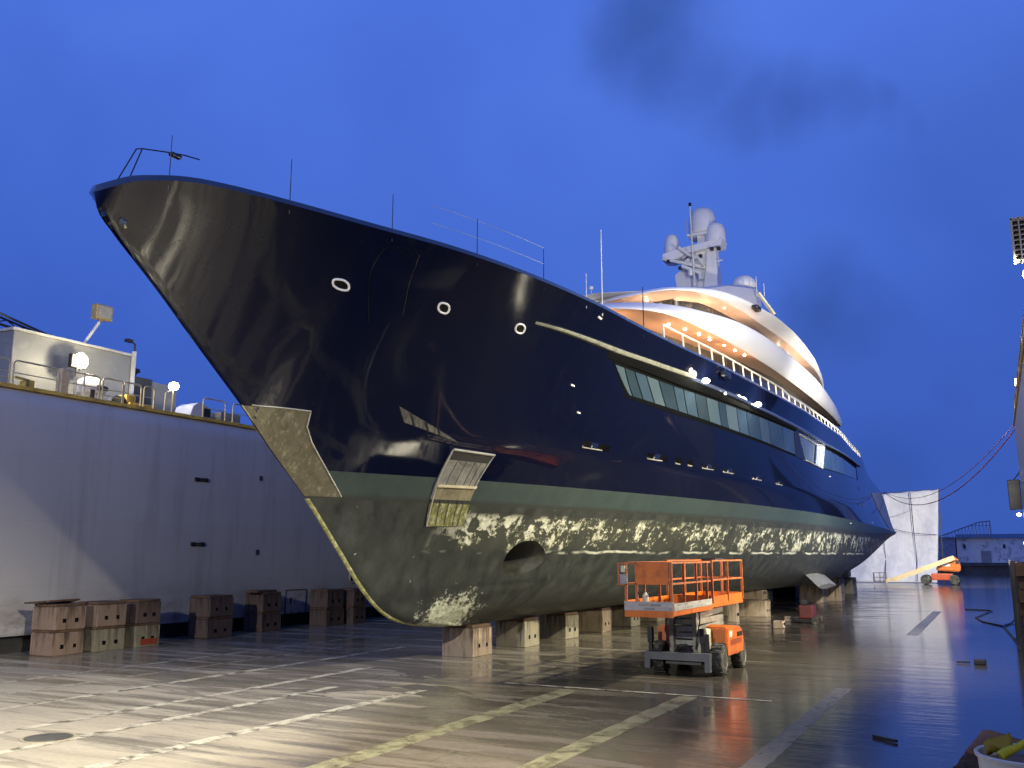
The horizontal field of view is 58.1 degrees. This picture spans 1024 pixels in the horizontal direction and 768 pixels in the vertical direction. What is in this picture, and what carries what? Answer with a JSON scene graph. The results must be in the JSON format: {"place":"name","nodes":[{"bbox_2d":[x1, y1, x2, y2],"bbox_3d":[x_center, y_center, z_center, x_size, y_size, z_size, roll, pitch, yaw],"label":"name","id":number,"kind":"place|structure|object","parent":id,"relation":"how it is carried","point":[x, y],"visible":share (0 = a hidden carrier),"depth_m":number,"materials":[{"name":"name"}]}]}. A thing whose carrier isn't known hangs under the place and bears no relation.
{"place":"outdoors","nodes":[
{"label":"outdoors","id":0,"kind":"place"},
{"bbox_2d":[0,575,1023,767],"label":"dock floor","id":1,"kind":"structure","parent":0,"point":[924,698],"depth_m":23.77,"materials":[{"name":"concrete"}]},
{"bbox_2d":[19,732,77,742],"bbox_3d":[-9.047,6.899,17.988,1.040,0.020,1.040,-5,-12,27],"label":"manhole cover","id":2,"kind":"object","parent":1,"relation":"on","point":[48,737],"visible":1,"depth_m":17.92,"materials":[{"name":"metal"}]},
{"bbox_2d":[29,628,83,656],"bbox_3d":[-16.383,9.289,33.203,1.178,0.890,1.321,-5,-12,26],"label":"dock block","id":3,"kind":"object","parent":1,"relation":"on","point":[49,643],"depth_m":32.74,"materials":[{"name":"brown wood"}]},
{"bbox_2d":[31,602,85,630],"bbox_3d":[-16.387,8.401,33.362,1.180,0.900,1.318,-5,-12,24],"label":"dock block","id":4,"kind":"object","parent":3,"relation":"on","point":[59,616],"depth_m":32.91,"materials":[{"name":"brown wood"}]},
{"bbox_2d":[24,599,79,603],"bbox_3d":[-16.523,7.870,33.365,1.326,0.140,1.606,-5,-12,27],"label":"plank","id":5,"kind":"object","parent":4,"relation":"on","point":[57,601],"visible":1,"depth_m":32.98,"materials":[{"name":"brown wood"}]},
{"bbox_2d":[83,625,124,651],"bbox_3d":[-15.555,9.581,34.770,1.175,0.890,1.330,-6,-12,28],"label":"dock block","id":6,"kind":"object","parent":1,"relation":"on","point":[105,638],"depth_m":34.29,"materials":[{"name":"beige concrete"}]},
{"bbox_2d":[78,600,126,626],"bbox_3d":[-15.555,8.694,34.935,1.175,0.900,1.323,-5,-12,26],"label":"dock block","id":7,"kind":"object","parent":6,"relation":"on","point":[101,613],"depth_m":34.48,"materials":[{"name":"brown wood"}]},
{"bbox_2d":[124,622,159,647],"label":"dock block","id":8,"kind":"object","parent":1,"relation":"on","point":[134,634],"depth_m":35.95,"materials":[{"name":"beige concrete"}]},
{"bbox_2d":[119,598,160,623],"bbox_3d":[-14.793,9.004,36.598,1.128,0.900,1.174,-5,-12,25],"label":"dock block","id":9,"kind":"object","parent":8,"relation":"on","point":[143,610],"depth_m":36.16,"materials":[{"name":"brown wood"}]},
{"bbox_2d":[140,638,156,644],"bbox_3d":[-14.265,10.101,36.171,0.015,0.220,0.800,-5,-12,27],"label":"red board","id":10,"kind":"object","parent":8,"relation":"attached to","point":[148,641],"visible":1,"depth_m":36.16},
{"bbox_2d":[0,686,338,754],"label":"floor stripe","id":11,"kind":"object","parent":1,"relation":"on","point":[148,723],"visible":1,"depth_m":19.86,"materials":[{"name":"beige paint"}]},
{"bbox_2d":[0,647,338,694],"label":"floor stripe","id":12,"kind":"object","parent":1,"relation":"on","point":[159,672],"visible":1,"depth_m":28.00,"materials":[{"name":"beige paint"}]},
{"bbox_2d":[0,637,357,682],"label":"floor stripe","id":13,"kind":"object","parent":1,"relation":"on","point":[166,661],"visible":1,"depth_m":30.62,"materials":[{"name":"beige paint"}]},
{"bbox_2d":[0,667,373,733],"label":"floor stripe","id":14,"kind":"object","parent":1,"relation":"on","point":[114,712],"visible":1,"depth_m":22.14,"materials":[{"name":"beige paint"}]},
{"bbox_2d":[0,382,382,653],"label":"wing wall","id":15,"kind":"structure","parent":1,"relation":"on","point":[101,499],"depth_m":39.15,"materials":[{"name":"metal"}]},
{"bbox_2d":[0,356,10,382],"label":"guard rail","id":16,"kind":"object","parent":15,"relation":"on","point":[8,371],"visible":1,"depth_m":34.31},
{"bbox_2d":[14,376,34,386],"bbox_3d":[-18.841,-0.039,35.428,0.500,0.441,0.704,-5,-12,27],"label":"cleat","id":17,"kind":"object","parent":15,"relation":"on","point":[26,382],"visible":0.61,"depth_m":35.44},
{"bbox_2d":[11,360,59,391],"bbox_3d":[-18.245,-0.314,35.344,0.070,0.955,1.960,-5,-12,27],"label":"guard rail","id":18,"kind":"object","parent":15,"relation":"on","point":[13,372],"visible":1,"depth_m":35.29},
{"bbox_2d":[0,326,136,400],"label":"deckhouse","id":19,"kind":"object","parent":15,"relation":"on","point":[17,343],"visible":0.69,"depth_m":39.98,"materials":[{"name":"metal"}]},
{"bbox_2d":[0,312,49,334],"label":"crane jib","id":20,"kind":"object","parent":19,"relation":"on","point":[15,323],"visible":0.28,"depth_m":39.74,"materials":[{"name":"metal"}]},
{"bbox_2d":[83,303,112,342],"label":"floodlight","id":21,"kind":"object","parent":19,"relation":"on","point":[101,312],"visible":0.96,"depth_m":42.55,"materials":[{"name":"grey metal"}]},
{"bbox_2d":[55,368,85,395],"bbox_3d":[-17.984,0.061,37.643,0.400,1.340,1.185,-5,-12,27],"label":"service post","id":22,"kind":"object","parent":15,"relation":"on","point":[66,379],"visible":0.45,"depth_m":37.23,"materials":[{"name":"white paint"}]},
{"bbox_2d":[68,353,87,375],"bbox_3d":[-18.638,-0.152,39.583,0.620,2.390,0.700,-5,-12,27],"label":"floodlight","id":23,"kind":"object","parent":15,"relation":"on","point":[78,361],"visible":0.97,"depth_m":39.54,"materials":[{"name":"white"}]},
{"bbox_2d":[60,369,100,398],"bbox_3d":[-17.338,0.007,37.064,0.070,0.955,1.820,-5,-12,27],"label":"guard rail","id":24,"kind":"object","parent":15,"relation":"on","point":[62,381],"visible":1,"depth_m":37.06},
{"bbox_2d":[73,377,107,397],"bbox_3d":[-18.119,0.386,39.496,1.310,1.380,1.280,-5,-12,27],"label":"capstan","id":25,"kind":"object","parent":15,"relation":"on","point":[91,392],"visible":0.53,"depth_m":39.10,"materials":[{"name":"white paint"}]},
{"bbox_2d":[101,377,123,402],"bbox_3d":[-16.637,0.254,38.395,0.070,0.955,1.070,-5,-12,27],"label":"guard rail","id":26,"kind":"object","parent":15,"relation":"on","point":[121,398],"visible":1,"depth_m":38.38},
{"bbox_2d":[123,382,141,405],"bbox_3d":[-16.176,0.417,39.268,0.070,0.955,0.970,-5,-12,27],"label":"guard rail","id":27,"kind":"object","parent":15,"relation":"on","point":[140,395],"visible":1,"depth_m":39.39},
{"bbox_2d":[111,394,154,408],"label":"winch","id":28,"kind":"object","parent":15,"relation":"on","point":[130,399],"visible":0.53,"depth_m":40.24,"materials":[{"name":"metal"}]},
{"bbox_2d":[142,386,154,407],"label":"guard rail","id":29,"kind":"object","parent":15,"relation":"on","point":[144,396],"visible":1,"depth_m":40.04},
{"bbox_2d":[133,368,176,411],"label":"deckhouse","id":30,"kind":"object","parent":15,"relation":"on","point":[161,390],"visible":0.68,"depth_m":45.48,"materials":[{"name":"metal"}]},
{"bbox_2d":[163,382,178,411],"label":"floodlight","id":31,"kind":"object","parent":15,"relation":"on","point":[173,386],"visible":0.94,"depth_m":42.98,"materials":[{"name":"white"}]},
{"bbox_2d":[175,403,210,417],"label":"winch cover","id":32,"kind":"object","parent":15,"relation":"on","point":[194,409],"visible":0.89,"depth_m":43.63,"materials":[{"name":"metal"}]},
{"bbox_2d":[202,397,225,420],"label":"guard rail","id":33,"kind":"object","parent":15,"relation":"on","point":[203,407],"visible":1,"depth_m":43.35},
{"bbox_2d":[211,412,239,422],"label":"crate","id":34,"kind":"object","parent":15,"relation":"on","point":[220,416],"visible":0.39,"depth_m":44.91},
{"bbox_2d":[0,647,404,709],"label":"floor stripe","id":35,"kind":"object","parent":1,"relation":"on","point":[36,703],"visible":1,"depth_m":26.00,"materials":[{"name":"beige paint"}]},
{"bbox_2d":[188,616,232,638],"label":"dock block","id":36,"kind":"object","parent":1,"relation":"on","point":[208,627],"depth_m":39.67,"materials":[{"name":"brown wood"}]},
{"bbox_2d":[189,594,233,616],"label":"dock block","id":37,"kind":"object","parent":36,"relation":"on","point":[213,605],"depth_m":39.85,"materials":[{"name":"brown wood"}]},
{"bbox_2d":[79,690,426,767],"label":"floor stripe","id":38,"kind":"object","parent":1,"relation":"on","point":[171,748],"visible":1,"depth_m":18.41,"materials":[{"name":"beige paint"}]},
{"bbox_2d":[244,611,280,631],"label":"dock block","id":39,"kind":"object","parent":1,"relation":"on","point":[261,621],"depth_m":43.20,"materials":[{"name":"brown wood"}]},
{"bbox_2d":[245,592,280,611],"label":"dock block","id":40,"kind":"object","parent":39,"relation":"on","point":[264,602],"depth_m":43.34,"materials":[{"name":"brown wood"}]},
{"bbox_2d":[245,589,276,592],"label":"plank","id":41,"kind":"object","parent":40,"relation":"on","point":[260,591],"visible":1,"depth_m":43.00,"materials":[{"name":"brown wood"}]},
{"bbox_2d":[309,607,343,625],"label":"dock block","id":42,"kind":"object","parent":1,"relation":"on","point":[331,616],"depth_m":46.87,"materials":[{"name":"brown wood"}]},
{"bbox_2d":[310,588,343,607],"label":"dock block","id":43,"kind":"object","parent":42,"relation":"on","point":[325,598],"depth_m":47.02,"materials":[{"name":"brown wood"}]},
{"bbox_2d":[343,605,365,623],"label":"dock block","id":44,"kind":"object","parent":1,"relation":"on","point":[354,614],"depth_m":48.18,"materials":[{"name":"brown wood"}]},
{"bbox_2d":[339,588,365,605],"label":"dock block","id":45,"kind":"object","parent":44,"relation":"on","point":[354,597],"depth_m":48.35,"materials":[{"name":"brown wood"}]},
{"bbox_2d":[305,689,578,767],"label":"floor stripe","id":46,"kind":"object","parent":1,"relation":"on","point":[364,754],"visible":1,"depth_m":18.51,"materials":[{"name":"yellow paint"}]},
{"bbox_2d":[442,623,491,657],"bbox_3d":[-1.598,9.163,33.069,1.292,1.090,1.374,-5,-12,27],"label":"keel block","id":47,"kind":"object","parent":1,"relation":"on","point":[472,640],"depth_m":32.54,"materials":[{"name":"concrete"}]},
{"bbox_2d":[496,616,538,647],"bbox_3d":[0.229,9.808,36.535,1.292,1.090,1.388,-5,-12,25],"label":"keel block","id":48,"kind":"object","parent":1,"relation":"on","point":[521,632],"depth_m":35.97,"materials":[{"name":"brown wood"}]},
{"bbox_2d":[540,611,578,638],"bbox_3d":[2.059,10.454,40.003,1.288,1.090,1.274,-6,-12,30],"label":"keel block","id":49,"kind":"object","parent":1,"relation":"on","point":[563,625],"depth_m":39.52,"materials":[{"name":"beige concrete"}]},
{"bbox_2d":[577,607,610,632],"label":"keel block","id":50,"kind":"object","parent":1,"relation":"on","point":[595,620],"depth_m":42.92,"materials":[{"name":"concrete"}]},
{"bbox_2d":[517,696,697,767],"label":"floor stripe","id":51,"kind":"object","parent":1,"relation":"on","point":[553,758],"visible":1,"depth_m":18.20,"materials":[{"name":"yellow paint"}]},
{"bbox_2d":[609,605,639,626],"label":"keel block","id":52,"kind":"object","parent":1,"relation":"on","point":[618,618],"depth_m":46.40,"materials":[{"name":"beige concrete"}]},
{"bbox_2d":[506,682,770,700],"bbox_3d":[3.070,8.038,24.095,7.303,0.001,0.160,-5,-12,26],"label":"floor stripe","id":53,"kind":"object","parent":1,"relation":"on","point":[641,692],"visible":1,"depth_m":23.89,"materials":[{"name":"beige paint"}]},
{"bbox_2d":[640,617,664,621],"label":"keel block","id":54,"kind":"object","parent":1,"relation":"on","point":[650,619],"depth_m":49.73,"materials":[{"name":"concrete"}]},
{"bbox_2d":[617,558,746,675],"bbox_3d":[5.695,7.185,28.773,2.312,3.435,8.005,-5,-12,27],"label":"scissor lift","id":55,"kind":"object","parent":1,"relation":"on","point":[713,644],"visible":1,"depth_m":27.71,"materials":[{"name":"metal"}]},
{"bbox_2d":[727,603,739,621],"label":"bilge block","id":56,"kind":"object","parent":1,"relation":"on","point":[733,612],"depth_m":49.40,"materials":[{"name":"concrete"}]},
{"bbox_2d":[738,599,770,616],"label":"bilge block","id":57,"kind":"object","parent":1,"relation":"on","point":[754,608],"depth_m":53.52,"materials":[{"name":"concrete"}]},
{"bbox_2d":[744,589,767,599],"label":"bilge block","id":58,"kind":"object","parent":57,"relation":"on","point":[756,595],"depth_m":53.97,"materials":[{"name":"concrete"}]},
{"bbox_2d":[773,620,784,627],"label":"bilge block","id":59,"kind":"object","parent":1,"relation":"on","point":[778,623],"depth_m":45.19,"materials":[{"name":"concrete"}]},
{"bbox_2d":[772,586,799,597],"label":"cradle block","id":60,"kind":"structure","parent":1,"relation":"on","point":[789,592],"depth_m":77.57,"materials":[{"name":"brown wood"}]},
{"bbox_2d":[89,135,895,626],"bbox_3d":[11.479,-0.885,60.554,18.150,28.708,90.013,-5,-12,27],"label":"yacht","id":61,"kind":"object","parent":60,"relation":"on","point":[451,435],"visible":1,"depth_m":29.41,"materials":[{"name":"painted metal"},{"name":"glass"}]},
{"bbox_2d":[616,365,631,395],"bbox_3d":[3.903,-0.119,32.103,0.211,0.835,1.590,-5,-12,23],"label":"window pane","id":62,"kind":"structure","parent":61,"relation":"in","point":[621,371],"depth_m":32.05,"materials":[{"name":"teal glass"}]},
{"bbox_2d":[625,368,641,398],"bbox_3d":[4.276,0.006,32.577,0.267,0.842,1.625,-4,-11,22],"label":"window pane","id":63,"kind":"structure","parent":61,"relation":"in","point":[631,377],"depth_m":32.55,"materials":[{"name":"teal glass"}]},
{"bbox_2d":[635,372,653,402],"bbox_3d":[4.735,0.136,33.062,0.287,0.852,1.713,-4,-11,22],"label":"window pane","id":64,"kind":"structure","parent":61,"relation":"in","point":[642,380],"depth_m":33.03,"materials":[{"name":"teal glass"}]},
{"bbox_2d":[647,376,664,405],"bbox_3d":[5.244,0.282,33.599,0.304,0.843,1.763,-4,-11,22],"label":"window pane","id":65,"kind":"structure","parent":61,"relation":"in","point":[653,383],"depth_m":33.56,"materials":[{"name":"teal glass"}]},
{"bbox_2d":[659,381,677,410],"bbox_3d":[5.828,0.453,34.232,0.394,0.828,1.970,-5,-12,27],"label":"window pane","id":66,"kind":"structure","parent":61,"relation":"in","point":[667,390],"depth_m":34.18,"materials":[{"name":"teal glass"}]},
{"bbox_2d":[673,386,686,413],"bbox_3d":[6.373,0.619,34.890,0.302,0.785,1.767,-4,-11,18],"label":"window pane","id":67,"kind":"structure","parent":61,"relation":"in","point":[679,394],"depth_m":34.83,"materials":[{"name":"teal glass"}]},
{"bbox_2d":[684,390,697,416],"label":"window pane","id":68,"kind":"structure","parent":61,"relation":"in","point":[690,401],"depth_m":35.53,"materials":[{"name":"teal glass"}]},
{"bbox_2d":[695,394,708,420],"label":"window pane","id":69,"kind":"structure","parent":61,"relation":"in","point":[701,403],"depth_m":36.32,"materials":[{"name":"teal glass"}]},
{"bbox_2d":[706,398,720,424],"bbox_3d":[8.143,1.127,37.257,0.405,0.835,2.200,-5,-12,27],"label":"window pane","id":70,"kind":"structure","parent":61,"relation":"in","point":[712,405],"depth_m":37.22,"materials":[{"name":"teal glass"}]},
{"bbox_2d":[718,402,727,427],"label":"window pane","id":71,"kind":"structure","parent":61,"relation":"in","point":[722,410],"depth_m":38.02,"materials":[{"name":"blue glass"}]},
{"bbox_2d":[725,404,738,431],"bbox_3d":[9.281,1.460,38.869,0.382,0.879,2.270,-5,-12,27],"label":"window pane","id":72,"kind":"structure","parent":61,"relation":"in","point":[731,412],"depth_m":38.84,"materials":[{"name":"teal glass"}]},
{"bbox_2d":[736,408,748,435],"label":"window pane","id":73,"kind":"structure","parent":61,"relation":"in","point":[741,415],"depth_m":39.83,"materials":[{"name":"blue glass"}]},
{"bbox_2d":[746,412,760,439],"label":"window pane","id":74,"kind":"structure","parent":61,"relation":"in","point":[752,420],"depth_m":40.95,"materials":[{"name":"blue glass"}]},
{"bbox_2d":[759,417,770,443],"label":"window pane","id":75,"kind":"structure","parent":61,"relation":"in","point":[764,427],"depth_m":42.19,"materials":[{"name":"blue glass"}]},
{"bbox_2d":[768,421,784,449],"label":"window pane","id":76,"kind":"structure","parent":61,"relation":"in","point":[775,430],"depth_m":43.69,"materials":[{"name":"blue glass"}]},
{"bbox_2d":[782,426,794,453],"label":"window pane","id":77,"kind":"structure","parent":61,"relation":"in","point":[788,435],"depth_m":45.53,"materials":[{"name":"blue glass"}]},
{"bbox_2d":[823,449,831,469],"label":"aft window pane","id":78,"kind":"structure","parent":61,"relation":"in","point":[828,454],"depth_m":53.76,"materials":[{"name":"blue glass"}]},
{"bbox_2d":[831,453,837,471],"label":"aft window pane","id":79,"kind":"structure","parent":61,"relation":"in","point":[834,463],"depth_m":55.85,"materials":[{"name":"blue glass"}]},
{"bbox_2d":[838,456,842,473],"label":"aft window pane","id":80,"kind":"structure","parent":61,"relation":"in","point":[840,460],"depth_m":57.79,"materials":[{"name":"blue glass"}]},
{"bbox_2d":[843,460,847,475],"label":"aft window pane","id":81,"kind":"structure","parent":61,"relation":"in","point":[845,471],"depth_m":59.63,"materials":[{"name":"blue glass"}]},
{"bbox_2d":[739,688,850,767],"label":"floor stripe","id":82,"kind":"object","parent":1,"relation":"on","point":[768,753],"visible":1,"depth_m":18.51,"materials":[{"name":"white paint"}]},
{"bbox_2d":[796,600,823,623],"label":"pump","id":83,"kind":"object","parent":1,"relation":"on","point":[807,611],"visible":1,"depth_m":48.05,"materials":[{"name":"metal"}]},
{"bbox_2d":[799,584,826,602],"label":"bilge block","id":84,"kind":"object","parent":1,"relation":"on","point":[812,593],"depth_m":69.30,"materials":[{"name":"concrete"}]},
{"bbox_2d":[826,577,844,600],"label":"bilge block","id":85,"kind":"object","parent":1,"relation":"on","point":[836,592],"depth_m":72.63,"materials":[{"name":"concrete"}]},
{"bbox_2d":[843,577,856,593],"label":"bilge block","id":86,"kind":"object","parent":1,"relation":"on","point":[850,585],"depth_m":86.04,"materials":[{"name":"concrete"}]},
{"bbox_2d":[872,735,897,742],"bbox_3d":[7.181,6.828,17.742,0.070,0.060,0.603,4,-11,-21],"label":"rod","id":87,"kind":"object","parent":1,"relation":"on","point":[885,738],"visible":1,"depth_m":17.70,"materials":[{"name":"metal"}]},
{"bbox_2d":[851,489,944,582],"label":"containment curtain","id":88,"kind":"object","parent":1,"relation":"on","point":[911,544],"visible":0.57,"depth_m":123.25,"materials":[{"name":"fabric"}]},
{"bbox_2d":[873,556,960,584],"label":"boom lift","id":89,"kind":"object","parent":1,"relation":"on","point":[945,566],"visible":1,"depth_m":112.05,"materials":[{"name":"metal"}]},
{"bbox_2d":[906,611,941,634],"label":"floor stripe","id":90,"kind":"object","parent":1,"relation":"on","point":[921,626],"visible":1,"depth_m":48.19,"materials":[{"name":"white paint"}]},
{"bbox_2d":[956,659,985,664],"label":"wood block","id":91,"kind":"object","parent":1,"relation":"on","point":[979,661],"visible":1,"depth_m":29.99,"materials":[{"name":"metal"}]},
{"bbox_2d":[965,609,1001,625],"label":"hose","id":92,"kind":"object","parent":1,"relation":"on","point":[976,617],"visible":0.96,"depth_m":53.90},
{"bbox_2d":[1002,620,1019,646],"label":"hose","id":93,"kind":"object","parent":1,"relation":"on","point":[1010,634],"visible":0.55,"depth_m":42.69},
{"bbox_2d":[1009,560,1023,654],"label":"timber rack","id":94,"kind":"object","parent":1,"relation":"on","point":[1016,569],"visible":0.99,"depth_m":33.40,"materials":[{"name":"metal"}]},
{"bbox_2d":[1013,328,1023,514],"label":"wing wall","id":95,"kind":"structure","parent":1,"relation":"on","point":[1018,420],"depth_m":38.98,"materials":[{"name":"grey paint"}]},
{"bbox_2d":[885,426,1012,498],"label":"cable","id":96,"kind":"object","parent":95,"relation":"attached to","point":[964,474],"visible":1,"depth_m":56.53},
{"bbox_2d":[884,429,1014,504],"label":"cable","id":97,"kind":"object","parent":95,"relation":"attached to","point":[967,481],"visible":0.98,"depth_m":55.47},
{"bbox_2d":[1007,473,1022,509],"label":"sign board","id":98,"kind":"object","parent":95,"relation":"attached to","point":[1014,495],"visible":0.96,"depth_m":46.18,"materials":[{"name":"metal"}]},
{"bbox_2d":[1009,216,1023,276],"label":"floodlight mast","id":99,"kind":"object","parent":95,"relation":"on","point":[1017,230],"visible":1,"depth_m":27.29,"materials":[{"name":"metal"}]},
{"bbox_2d":[1014,309,1023,406],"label":"guard rail","id":100,"kind":"object","parent":95,"relation":"on","point":[1019,356],"visible":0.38,"depth_m":35.02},
{"bbox_2d":[0,0,1023,536],"label":"sky","id":101,"kind":"structure","parent":0,"point":[862,161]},
{"bbox_2d":[710,605,727,615],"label":"bilge block","id":102,"kind":"object","parent":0,"point":[724,612],"depth_m":54.23,"materials":[{"name":"concrete"}]},
{"bbox_2d":[938,520,991,560],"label":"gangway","id":103,"kind":"object","parent":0,"point":[949,546],"visible":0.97,"depth_m":204.26,"materials":[{"name":"metal"}]},
{"bbox_2d":[953,729,1020,767],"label":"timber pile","id":104,"kind":"object","parent":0,"point":[968,758],"visible":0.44,"depth_m":4.06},
{"bbox_2d":[974,743,1023,767],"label":"bucket","id":105,"kind":"object","parent":104,"relation":"on","point":[994,760],"visible":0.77,"depth_m":3.08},
{"bbox_2d":[983,732,1012,754],"bbox_3d":[1.645,1.216,3.113,0.088,0.073,0.040,-1,-11,4],"label":"rag","id":106,"kind":"object","parent":105,"relation":"in","point":[994,744],"visible":0.88,"depth_m":3.11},
{"bbox_2d":[996,740,1023,759],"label":"rag","id":107,"kind":"object","parent":105,"relation":"on","point":[1004,753],"visible":0.96,"depth_m":3.04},
{"bbox_2d":[955,534,1023,562],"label":"warehouse","id":108,"kind":"structure","parent":0,"point":[1000,548],"depth_m":201.79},
{"bbox_2d":[981,551,991,562],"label":"door","id":109,"kind":"structure","parent":108,"relation":"in","point":[986,556],"depth_m":201.61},
{"bbox_3d":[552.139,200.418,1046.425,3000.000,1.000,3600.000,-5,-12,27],"label":"water","id":110,"kind":"structure","parent":0,"visible":0},
{"bbox_2d":[938,563,1009,574],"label":"quay","id":111,"kind":"structure","parent":110,"relation":"in","point":[984,568],"depth_m":178.64,"materials":[{"name":"concrete"}]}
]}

